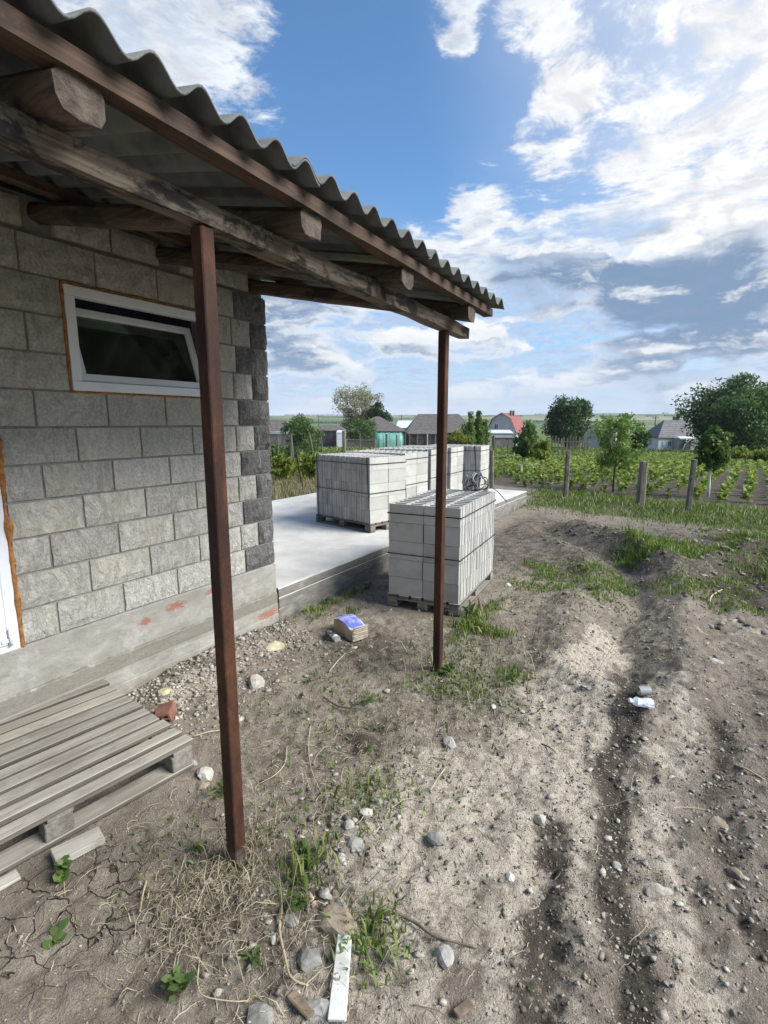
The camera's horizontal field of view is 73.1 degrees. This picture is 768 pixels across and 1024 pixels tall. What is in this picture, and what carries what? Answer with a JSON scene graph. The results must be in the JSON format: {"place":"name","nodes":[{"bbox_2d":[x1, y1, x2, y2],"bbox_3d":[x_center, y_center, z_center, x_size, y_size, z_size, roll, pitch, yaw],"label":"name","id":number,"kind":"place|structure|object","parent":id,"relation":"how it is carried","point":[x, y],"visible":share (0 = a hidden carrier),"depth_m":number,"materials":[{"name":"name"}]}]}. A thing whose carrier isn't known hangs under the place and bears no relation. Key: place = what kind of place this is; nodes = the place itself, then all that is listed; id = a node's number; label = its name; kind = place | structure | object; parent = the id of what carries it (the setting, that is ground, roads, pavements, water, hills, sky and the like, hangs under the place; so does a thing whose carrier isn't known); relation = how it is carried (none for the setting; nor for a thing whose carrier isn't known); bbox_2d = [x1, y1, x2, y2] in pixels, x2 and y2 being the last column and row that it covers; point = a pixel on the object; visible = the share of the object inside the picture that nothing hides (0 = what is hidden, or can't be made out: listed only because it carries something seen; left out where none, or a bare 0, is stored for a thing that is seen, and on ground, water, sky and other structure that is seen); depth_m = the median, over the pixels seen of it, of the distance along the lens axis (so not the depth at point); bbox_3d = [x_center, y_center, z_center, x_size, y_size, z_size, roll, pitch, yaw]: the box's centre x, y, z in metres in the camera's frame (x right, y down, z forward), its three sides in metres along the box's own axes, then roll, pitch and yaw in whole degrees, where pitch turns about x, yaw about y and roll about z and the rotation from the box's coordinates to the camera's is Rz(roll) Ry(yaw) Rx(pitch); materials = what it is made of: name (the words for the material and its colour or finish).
{"place":"outdoors","nodes":[
{"label":"outdoors","id":0,"kind":"place"},
{"bbox_2d":[271,464,315,499],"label":"dry grass","id":1,"kind":"structure","parent":0,"point":[285,481],"depth_m":13.15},
{"bbox_2d":[0,430,767,1023],"bbox_3d":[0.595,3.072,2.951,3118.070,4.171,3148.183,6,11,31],"label":"ground","id":2,"kind":"structure","parent":0,"point":[24,972],"depth_m":2.22,"materials":[{"name":"soil"}]},
{"bbox_2d":[0,870,20,890],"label":"broken plank","id":3,"kind":"object","parent":2,"relation":"on","point":[9,879],"visible":1,"depth_m":1.89,"materials":[{"name":"brown wood"}]},
{"bbox_2d":[42,917,68,948],"bbox_3d":[-1.064,1.371,1.682,0.076,0.023,0.075,-7,12,-35],"label":"weed","id":4,"kind":"object","parent":2,"relation":"on","point":[57,933],"visible":1,"depth_m":1.68,"materials":[{"name":"green plant"}]},
{"bbox_2d":[52,854,73,884],"bbox_3d":[-1.181,1.319,1.908,0.070,0.072,0.077,-9,14,-43],"label":"weed","id":5,"kind":"object","parent":2,"relation":"on","point":[62,873],"visible":1,"depth_m":1.90,"materials":[{"name":"green plant"}]},
{"bbox_2d":[50,827,104,862],"bbox_3d":[-1.195,1.308,2.028,0.088,0.034,0.173,9,14,43],"label":"broken plank","id":6,"kind":"object","parent":2,"relation":"on","point":[82,844],"visible":0.9,"depth_m":2.02,"materials":[{"name":"brown wood"}]},
{"bbox_2d":[0,679,193,874],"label":"wooden pallet","id":7,"kind":"object","parent":2,"relation":"on","point":[27,782],"visible":1,"depth_m":2.37,"materials":[{"name":"grey wood"}]},
{"bbox_2d":[155,700,176,721],"bbox_3d":[-1.246,1.149,2.958,0.085,0.065,0.120,-15,19,-4],"label":"broken brick","id":8,"kind":"object","parent":2,"relation":"on","point":[165,711],"visible":0.81,"depth_m":2.94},
{"bbox_2d":[160,964,196,1000],"bbox_3d":[-0.608,1.375,1.523,0.081,0.085,0.082,6,11,31],"label":"weed","id":9,"kind":"object","parent":2,"relation":"on","point":[175,978],"visible":1,"depth_m":1.51,"materials":[{"name":"green plant"}]},
{"bbox_2d":[196,766,213,781],"bbox_3d":[-0.852,1.253,2.473,0.103,0.055,0.073,5,11,27],"label":"stone","id":10,"kind":"object","parent":2,"relation":"on","point":[205,773],"visible":0.96,"depth_m":2.46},
{"bbox_2d":[207,779,223,798],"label":"weed","id":11,"kind":"object","parent":2,"relation":"on","point":[220,784],"visible":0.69,"depth_m":2.34,"materials":[{"name":"green plant"}]},
{"bbox_2d":[197,957,249,1001],"bbox_3d":[-0.496,1.403,1.536,0.219,0.025,0.089,4,11,24],"label":"twig","id":12,"kind":"object","parent":2,"relation":"on","point":[216,998],"visible":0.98,"depth_m":1.50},
{"bbox_2d":[239,945,261,972],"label":"weed","id":13,"kind":"object","parent":2,"relation":"on","point":[254,951],"visible":1,"depth_m":1.61,"materials":[{"name":"green plant"}]},
{"bbox_2d":[0,0,503,868],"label":"outbuilding","id":14,"kind":"structure","parent":2,"relation":"on","point":[160,234],"depth_m":2.71,"materials":[{"name":"concrete"}]},
{"bbox_2d":[0,489,20,653],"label":"door","id":15,"kind":"structure","parent":14,"relation":"in","point":[9,631],"depth_m":2.62,"materials":[{"name":"white plastic"}]},
{"bbox_2d":[62,283,199,396],"bbox_3d":[-1.507,-1.006,3.208,0.198,0.548,0.958,6,11,31],"label":"window","id":16,"kind":"structure","parent":14,"relation":"in","point":[169,350],"depth_m":3.21,"materials":[{"name":"white plastic"}]},
{"bbox_2d":[248,674,264,689],"bbox_3d":[-0.830,1.115,3.377,0.109,0.097,0.150,-4,11,-22],"label":"stone","id":17,"kind":"object","parent":2,"relation":"on","point":[256,680],"visible":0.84,"depth_m":3.33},
{"bbox_2d":[247,1002,272,1023],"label":"stone","id":18,"kind":"object","parent":2,"relation":"on","point":[255,1017],"visible":0.98,"depth_m":1.46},
{"bbox_2d":[263,641,284,650],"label":"stone","id":19,"kind":"object","parent":2,"relation":"on","point":[274,645],"visible":0.83,"depth_m":3.81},
{"bbox_2d":[268,420,287,430],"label":"barn","id":20,"kind":"structure","parent":2,"relation":"on","point":[275,425],"depth_m":89.32,"materials":[{"name":"paint"}]},
{"bbox_2d":[270,431,292,448],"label":"shed","id":21,"kind":"structure","parent":2,"relation":"on","point":[274,435],"depth_m":67.82,"materials":[{"name":"grey stone"}]},
{"bbox_2d":[270,453,295,479],"bbox_3d":[-2.961,-1.246,14.985,0.855,0.954,0.830,-2,10,-10],"label":"vine bush","id":22,"kind":"object","parent":2,"relation":"on","point":[285,467],"visible":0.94,"depth_m":14.82,"materials":[{"name":"green plant"}]},
{"bbox_2d":[279,443,301,458],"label":"vine bush","id":23,"kind":"object","parent":2,"relation":"on","point":[286,451],"visible":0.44,"depth_m":23.72,"materials":[{"name":"green plant"}]},
{"bbox_2d":[283,913,298,927],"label":"stone","id":24,"kind":"object","parent":2,"relation":"on","point":[288,917],"visible":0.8,"depth_m":1.73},
{"bbox_2d":[278,905,308,986],"bbox_3d":[-0.307,1.379,1.649,0.049,0.015,0.290,-5,11,-26],"label":"twig","id":25,"kind":"object","parent":2,"relation":"on","point":[285,958],"visible":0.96,"depth_m":1.62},
{"bbox_2d":[285,890,312,913],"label":"weed","id":26,"kind":"object","parent":2,"relation":"on","point":[297,898],"visible":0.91,"depth_m":1.77,"materials":[{"name":"green plant"}]},
{"bbox_2d":[287,989,314,1019],"bbox_3d":[-0.237,1.412,1.488,0.091,0.012,0.034,8,13,39],"label":"wood chip","id":27,"kind":"object","parent":2,"relation":"on","point":[300,1002],"visible":1,"depth_m":1.49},
{"bbox_2d":[280,413,325,448],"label":"green tree","id":28,"kind":"object","parent":2,"relation":"on","point":[298,428],"visible":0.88,"depth_m":60.24,"materials":[{"name":"green plant"}]},
{"bbox_2d":[297,838,313,862],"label":"weed","id":29,"kind":"object","parent":2,"relation":"on","point":[302,843],"visible":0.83,"depth_m":1.95,"materials":[{"name":"green plant"}]},
{"bbox_2d":[295,437,321,454],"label":"vine bush","id":30,"kind":"object","parent":2,"relation":"on","point":[308,449],"visible":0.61,"depth_m":29.69,"materials":[{"name":"green plant"}]},
{"bbox_2d":[297,944,321,972],"bbox_3d":[-0.237,1.389,1.622,0.074,0.042,0.072,-4,10,-20],"label":"stone","id":31,"kind":"object","parent":2,"relation":"on","point":[312,959],"visible":0.97,"depth_m":1.60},
{"bbox_2d":[298,450,324,479],"bbox_3d":[-2.180,-1.341,15.492,0.869,1.027,0.838,3,10,16],"label":"vine bush","id":32,"kind":"object","parent":2,"relation":"on","point":[308,461],"visible":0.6,"depth_m":15.33,"materials":[{"name":"green plant"}]},
{"bbox_2d":[306,998,328,1023],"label":"stone","id":33,"kind":"object","parent":2,"relation":"on","point":[317,1004],"visible":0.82,"depth_m":1.47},
{"bbox_2d":[312,425,346,446],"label":"shed","id":34,"kind":"structure","parent":2,"relation":"on","point":[330,435],"depth_m":84.75,"materials":[{"name":"paint"}]},
{"bbox_2d":[325,630,340,641],"bbox_3d":[-0.400,0.955,4.008,0.053,0.053,0.168,-7,12,-34],"label":"spray can","id":35,"kind":"object","parent":2,"relation":"on","point":[333,636],"visible":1,"depth_m":3.97,"materials":[{"name":"metal"}]},
{"bbox_2d":[314,902,357,941],"bbox_3d":[-0.162,1.380,1.734,0.156,0.064,0.114,8,13,39],"label":"stone","id":36,"kind":"object","parent":2,"relation":"on","point":[335,923],"visible":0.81,"depth_m":1.72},
{"bbox_2d":[277,430,396,465],"bbox_3d":[-2.157,-2.534,22.214,2.488,1.945,10.734,3,10,18],"label":"stake fence","id":37,"kind":"object","parent":2,"relation":"on","point":[343,442],"visible":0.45,"depth_m":20.77,"materials":[{"name":"grey wood"}]},
{"bbox_2d":[327,934,351,1021],"bbox_3d":[-0.130,1.399,1.569,0.053,0.016,0.250,0,10,1],"label":"white board","id":38,"kind":"object","parent":2,"relation":"on","point":[337,1009],"visible":0.9,"depth_m":1.53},
{"bbox_2d":[334,614,367,641],"bbox_3d":[-0.260,0.901,4.082,0.150,0.145,0.258,-8,13,-40],"label":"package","id":39,"kind":"object","parent":2,"relation":"on","point":[352,627],"visible":1,"depth_m":4.03,"materials":[{"name":"paper"}]},
{"bbox_2d":[346,836,363,852],"bbox_3d":[-0.118,1.317,2.054,0.062,0.052,0.080,-9,13,-41],"label":"stone","id":40,"kind":"object","parent":2,"relation":"on","point":[354,843],"visible":0.92,"depth_m":2.04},
{"bbox_2d":[331,382,384,431],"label":"blossoming tree","id":41,"kind":"object","parent":2,"relation":"on","point":[350,413],"visible":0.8,"depth_m":107.73,"materials":[{"name":"green plant"}]},
{"bbox_2d":[347,439,372,447],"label":"plank fence","id":42,"kind":"object","parent":2,"relation":"on","point":[368,443],"visible":0.5,"depth_m":81.31,"materials":[{"name":"grey wood"}]},
{"bbox_2d":[346,417,379,443],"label":"green tree","id":43,"kind":"object","parent":2,"relation":"on","point":[368,428],"visible":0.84,"depth_m":84.08,"materials":[{"name":"green plant"}]},
{"bbox_2d":[347,417,406,445],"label":"house","id":44,"kind":"structure","parent":2,"relation":"on","point":[384,425],"depth_m":93.51,"materials":[{"name":"paint"}]},
{"bbox_2d":[363,401,392,421],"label":"dark tree","id":45,"kind":"object","parent":2,"relation":"on","point":[375,412],"visible":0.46,"depth_m":105.04,"materials":[{"name":"green plant"}]},
{"bbox_2d":[0,571,767,1023],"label":"dry straw","id":46,"kind":"object","parent":2,"relation":"on","point":[218,889],"visible":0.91,"depth_m":1.84,"materials":[{"name":"plant"}]},
{"bbox_2d":[0,551,767,1023],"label":"straw bits","id":47,"kind":"object","parent":2,"relation":"on","point":[410,823],"visible":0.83,"depth_m":2.18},
{"bbox_2d":[3,579,767,1023],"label":"soil flakes","id":48,"kind":"object","parent":2,"relation":"on","point":[603,915],"visible":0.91,"depth_m":2.14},
{"bbox_2d":[4,551,767,1023],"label":"gravel","id":49,"kind":"structure","parent":2,"relation":"on","point":[324,893],"depth_m":2.62,"materials":[{"name":"gravel"}]},
{"bbox_2d":[7,518,767,1023],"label":"soil clods","id":50,"kind":"object","parent":2,"relation":"on","point":[661,1014],"visible":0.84,"depth_m":2.08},
{"bbox_2d":[374,432,403,447],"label":"polytunnel","id":51,"kind":"structure","parent":2,"relation":"on","point":[379,437],"depth_m":72.31,"materials":[{"name":"paint"}]},
{"bbox_2d":[271,489,526,619],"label":"concrete slab","id":52,"kind":"structure","parent":2,"relation":"on","point":[315,562],"depth_m":5.70,"materials":[{"name":"concrete"}]},
{"bbox_2d":[316,514,388,532],"bbox_3d":[-0.329,0.102,7.147,1.120,0.122,0.691,10,14,44],"label":"wooden pallet","id":53,"kind":"object","parent":52,"relation":"on","point":[344,523],"visible":0.44,"depth_m":6.81,"materials":[{"name":"grey wood"}]},
{"bbox_2d":[315,452,406,531],"bbox_3d":[-0.321,-0.314,7.068,1.115,0.936,0.692,10,14,44],"label":"block stack","id":54,"kind":"object","parent":53,"relation":"on","point":[368,488],"visible":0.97,"depth_m":6.74,"materials":[{"name":"concrete"}]},
{"bbox_2d":[345,449,427,496],"bbox_3d":[0.035,-0.509,7.911,1.096,0.829,0.686,7,12,34],"label":"block stack","id":55,"kind":"object","parent":52,"relation":"on","point":[416,472],"visible":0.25,"depth_m":7.61,"materials":[{"name":"concrete"}]},
{"bbox_2d":[373,447,446,489],"bbox_3d":[0.440,-0.670,8.835,1.096,0.836,0.690,5,11,29],"label":"block stack","id":56,"kind":"object","parent":52,"relation":"on","point":[431,468],"visible":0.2,"depth_m":8.37,"materials":[{"name":"concrete"}]},
{"bbox_2d":[395,445,463,489],"bbox_3d":[0.829,-0.788,9.526,1.096,0.829,0.686,5,11,27],"label":"block stack","id":57,"kind":"object","parent":52,"relation":"on","point":[454,477],"visible":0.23,"depth_m":9.21,"materials":[{"name":"concrete"}]},
{"bbox_2d":[426,444,489,490],"bbox_3d":[1.420,-0.882,10.059,1.096,0.836,0.690,4,11,24],"label":"block stack","id":58,"kind":"object","parent":52,"relation":"on","point":[476,458],"visible":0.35,"depth_m":9.63,"materials":[{"name":"concrete"}]},
{"bbox_2d":[39,492,767,1023],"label":"dry stems","id":59,"kind":"object","parent":2,"relation":"on","point":[263,856],"visible":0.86,"depth_m":2.00,"materials":[{"name":"plant"}]},
{"bbox_2d":[396,420,412,442],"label":"barn","id":60,"kind":"structure","parent":2,"relation":"on","point":[404,424],"depth_m":145.54,"materials":[{"name":"grey paint"}]},
{"bbox_2d":[407,431,436,444],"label":"lean to","id":61,"kind":"object","parent":2,"relation":"on","point":[417,437],"visible":0.51,"depth_m":97.60,"materials":[{"name":"paint"}]},
{"bbox_2d":[427,831,442,846],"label":"stone","id":62,"kind":"object","parent":2,"relation":"on","point":[435,838],"visible":1,"depth_m":2.07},
{"bbox_2d":[394,909,476,948],"bbox_3d":[0.160,1.381,1.706,0.291,0.022,0.038,4,11,24],"label":"twig","id":63,"kind":"object","parent":2,"relation":"on","point":[416,923],"visible":0.98,"depth_m":1.70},
{"bbox_2d":[405,414,466,444],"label":"house","id":64,"kind":"structure","parent":2,"relation":"on","point":[423,422],"depth_m":102.21,"materials":[{"name":"paint"}]},
{"bbox_2d":[105,520,767,993],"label":"ground cover","id":65,"kind":"object","parent":2,"relation":"on","point":[275,804],"visible":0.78,"depth_m":2.89,"materials":[{"name":"green plant"}]},
{"bbox_2d":[387,569,492,616],"bbox_3d":[0.593,0.729,5.123,0.696,0.120,1.214,5,11,25],"label":"wooden pallet","id":66,"kind":"object","parent":2,"relation":"on","point":[423,604],"visible":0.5,"depth_m":4.67,"materials":[{"name":"grey wood"}]},
{"bbox_2d":[387,488,495,603],"bbox_3d":[0.596,0.266,5.044,0.686,0.829,1.194,5,11,25],"label":"block stack","id":67,"kind":"object","parent":66,"relation":"on","point":[469,530],"visible":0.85,"depth_m":4.58,"materials":[{"name":"concrete"}]},
{"bbox_2d":[462,472,506,501],"bbox_3d":[1.055,-0.259,5.432,0.472,0.314,0.185,2,10,11],"label":"strap bundle","id":68,"kind":"object","parent":67,"relation":"on","point":[472,478],"visible":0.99,"depth_m":5.42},
{"bbox_2d":[432,944,453,968],"bbox_3d":[0.190,1.401,1.636,0.057,0.047,0.068,-5,11,-27],"label":"stone","id":69,"kind":"object","parent":2,"relation":"on","point":[444,953],"visible":1,"depth_m":1.62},
{"bbox_2d":[437,662,456,675],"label":"weed","id":70,"kind":"object","parent":2,"relation":"on","point":[449,665],"visible":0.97,"depth_m":3.43,"materials":[{"name":"green plant"}]},
{"bbox_2d":[442,736,455,748],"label":"stone","id":71,"kind":"object","parent":2,"relation":"on","point":[446,739],"visible":0.95,"depth_m":2.73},
{"bbox_2d":[447,428,470,444],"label":"yellow bush","id":72,"kind":"object","parent":2,"relation":"on","point":[455,437],"visible":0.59,"depth_m":35.41,"materials":[{"name":"green plant"}]},
{"bbox_2d":[453,998,473,1018],"bbox_3d":[0.228,1.424,1.486,0.058,0.011,0.030,-7,12,-34],"label":"brick fragment","id":73,"kind":"object","parent":2,"relation":"on","point":[463,1008],"visible":1,"depth_m":1.48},
{"bbox_2d":[461,599,476,615],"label":"weed","id":74,"kind":"object","parent":2,"relation":"on","point":[467,609],"visible":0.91,"depth_m":4.45,"materials":[{"name":"green plant"}]},
{"bbox_2d":[463,410,476,444],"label":"slender tree","id":75,"kind":"object","parent":2,"relation":"on","point":[470,431],"visible":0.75,"depth_m":43.29,"materials":[{"name":"green plant"}]},
{"bbox_2d":[474,410,484,444],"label":"slender tree","id":76,"kind":"object","parent":2,"relation":"on","point":[479,427],"visible":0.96,"depth_m":44.02,"materials":[{"name":"green plant"}]},
{"bbox_2d":[477,418,491,445],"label":"slender tree","id":77,"kind":"object","parent":2,"relation":"on","point":[485,431],"visible":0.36,"depth_m":44.84,"materials":[{"name":"green plant"}]},
{"bbox_2d":[486,430,513,446],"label":"shed","id":78,"kind":"structure","parent":2,"relation":"on","point":[501,432],"depth_m":97.06,"materials":[{"name":"grey paint"}]},
{"bbox_2d":[492,435,514,446],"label":"shed","id":79,"kind":"structure","parent":2,"relation":"on","point":[500,439],"depth_m":91.78,"materials":[{"name":"grey wood"}]},
{"bbox_2d":[489,410,524,445],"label":"house","id":80,"kind":"structure","parent":2,"relation":"on","point":[512,422],"depth_m":100.70,"materials":[{"name":"grey paint"}]},
{"bbox_2d":[270,446,767,467],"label":"meadow grass","id":81,"kind":"structure","parent":2,"relation":"on","point":[591,451],"depth_m":45.11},
{"bbox_2d":[510,419,541,458],"bbox_3d":[8.029,-3.902,28.756,1.725,2.528,1.543,-3,10,-16],"label":"young tree","id":82,"kind":"object","parent":2,"relation":"on","point":[528,437],"visible":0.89,"depth_m":28.48,"materials":[{"name":"green plant"}]},
{"bbox_2d":[533,814,545,825],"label":"stone","id":83,"kind":"object","parent":2,"relation":"on","point":[539,819],"visible":0.99,"depth_m":2.22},
{"bbox_2d":[533,440,552,462],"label":"yellow bush","id":84,"kind":"object","parent":2,"relation":"on","point":[541,450],"visible":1,"depth_m":26.67,"materials":[{"name":"green plant"}]},
{"bbox_2d":[540,394,594,448],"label":"walnut tree","id":85,"kind":"object","parent":2,"relation":"on","point":[565,420],"visible":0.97,"depth_m":73.22,"materials":[{"name":"green plant"}]},
{"bbox_2d":[549,435,589,450],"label":"picket fence","id":86,"kind":"object","parent":2,"relation":"on","point":[567,441],"visible":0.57,"depth_m":60.25,"materials":[{"name":"grey wood"}]},
{"bbox_2d":[583,422,616,447],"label":"house","id":87,"kind":"structure","parent":2,"relation":"on","point":[593,443],"depth_m":89.98,"materials":[{"name":"grey paint"}]},
{"bbox_2d":[589,412,646,491],"bbox_3d":[5.600,-1.361,12.423,1.290,2.071,1.348,6,11,31],"label":"fruit sapling","id":88,"kind":"object","parent":2,"relation":"on","point":[626,457],"visible":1,"depth_m":12.25,"materials":[{"name":"green plant"}]},
{"bbox_2d":[489,450,765,510],"bbox_3d":[4.903,-0.580,10.587,0.316,1.263,6.678,-9,13,-42],"label":"garden fence","id":89,"kind":"object","parent":2,"relation":"on","point":[641,483],"visible":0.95,"depth_m":10.33,"materials":[{"name":"grey wood"}]},
{"bbox_2d":[489,451,767,497],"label":"crop rows","id":90,"kind":"object","parent":2,"relation":"on","point":[671,464],"visible":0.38,"depth_m":24.41,"materials":[{"name":"green plant"}]},
{"bbox_2d":[630,430,651,448],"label":"dark bush","id":91,"kind":"object","parent":2,"relation":"on","point":[645,438],"visible":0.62,"depth_m":70.80,"materials":[{"name":"green plant"}]},
{"bbox_2d":[628,697,654,707],"bbox_3d":[1.452,1.074,2.931,0.132,0.048,0.078,2,10,11],"label":"crushed bottle","id":92,"kind":"object","parent":2,"relation":"on","point":[643,702],"visible":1,"depth_m":2.91,"materials":[{"name":"white plastic"}]},
{"bbox_2d":[636,686,651,695],"bbox_3d":[1.523,1.047,3.034,0.068,0.052,0.052,-1,10,-4],"label":"pipe offcut","id":93,"kind":"object","parent":2,"relation":"on","point":[645,690],"visible":1,"depth_m":3.02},
{"bbox_2d":[642,882,672,896],"bbox_3d":[1.016,1.391,1.897,0.118,0.031,0.088,-4,11,-22],"label":"stone","id":94,"kind":"object","parent":2,"relation":"on","point":[649,889],"visible":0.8,"depth_m":1.89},
{"bbox_2d":[646,417,697,449],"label":"house","id":95,"kind":"structure","parent":2,"relation":"on","point":[663,433],"depth_m":79.36,"materials":[{"name":"white paint"}]},
{"bbox_2d":[672,436,698,450],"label":"shed","id":96,"kind":"structure","parent":2,"relation":"on","point":[679,442],"depth_m":76.72,"materials":[{"name":"grey paint"}]},
{"bbox_2d":[693,424,734,496],"bbox_3d":[7.256,-1.061,11.500,0.778,1.755,0.749,-1,10,-8],"label":"fruit sapling","id":97,"kind":"object","parent":2,"relation":"on","point":[714,443],"visible":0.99,"depth_m":11.29,"materials":[{"name":"green plant"}]},
{"bbox_2d":[707,815,728,829],"bbox_3d":[1.428,1.346,2.234,0.126,0.040,0.089,-1,10,-7],"label":"stone","id":98,"kind":"object","parent":2,"relation":"on","point":[716,822],"visible":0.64,"depth_m":2.22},
{"bbox_2d":[670,372,767,450],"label":"walnut tree","id":99,"kind":"object","parent":2,"relation":"on","point":[719,407],"visible":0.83,"depth_m":55.01,"materials":[{"name":"green plant"}]},
{"bbox_2d":[726,866,743,879],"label":"stone","id":100,"kind":"object","parent":2,"relation":"on","point":[736,873],"visible":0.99,"depth_m":1.95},
{"bbox_2d":[729,445,756,460],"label":"yellow shrub","id":101,"kind":"object","parent":2,"relation":"on","point":[744,453],"visible":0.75,"depth_m":33.65,"materials":[{"name":"green plant"}]},
{"bbox_2d":[739,487,754,501],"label":"crop plant","id":102,"kind":"object","parent":2,"relation":"on","point":[746,494],"visible":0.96,"depth_m":10.86,"materials":[{"name":"green plant"}]},
{"bbox_2d":[753,447,767,461],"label":"yellow shrub","id":103,"kind":"object","parent":2,"relation":"on","point":[761,454],"visible":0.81,"depth_m":32.72,"materials":[{"name":"green plant"}]},
{"bbox_2d":[53,0,767,415],"label":"sky","id":104,"kind":"structure","parent":0,"point":[599,168],"materials":[{"name":"blue"}]},
{"bbox_2d":[270,413,742,430],"bbox_3d":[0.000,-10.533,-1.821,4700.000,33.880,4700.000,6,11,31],"label":"hills","id":105,"kind":"structure","parent":0,"point":[649,423],"depth_m":982.12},
{"bbox_2d":[284,412,691,427],"bbox_3d":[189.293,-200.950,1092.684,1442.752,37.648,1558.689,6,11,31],"label":"hedgerows","id":106,"kind":"object","parent":105,"relation":"on","point":[316,422],"visible":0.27,"depth_m":1165.54,"materials":[{"name":"green plant"}]},
{"bbox_2d":[246,483,767,990],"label":"grass","id":107,"kind":"structure","parent":0,"point":[690,549],"depth_m":5.03,"materials":[{"name":"plant"}]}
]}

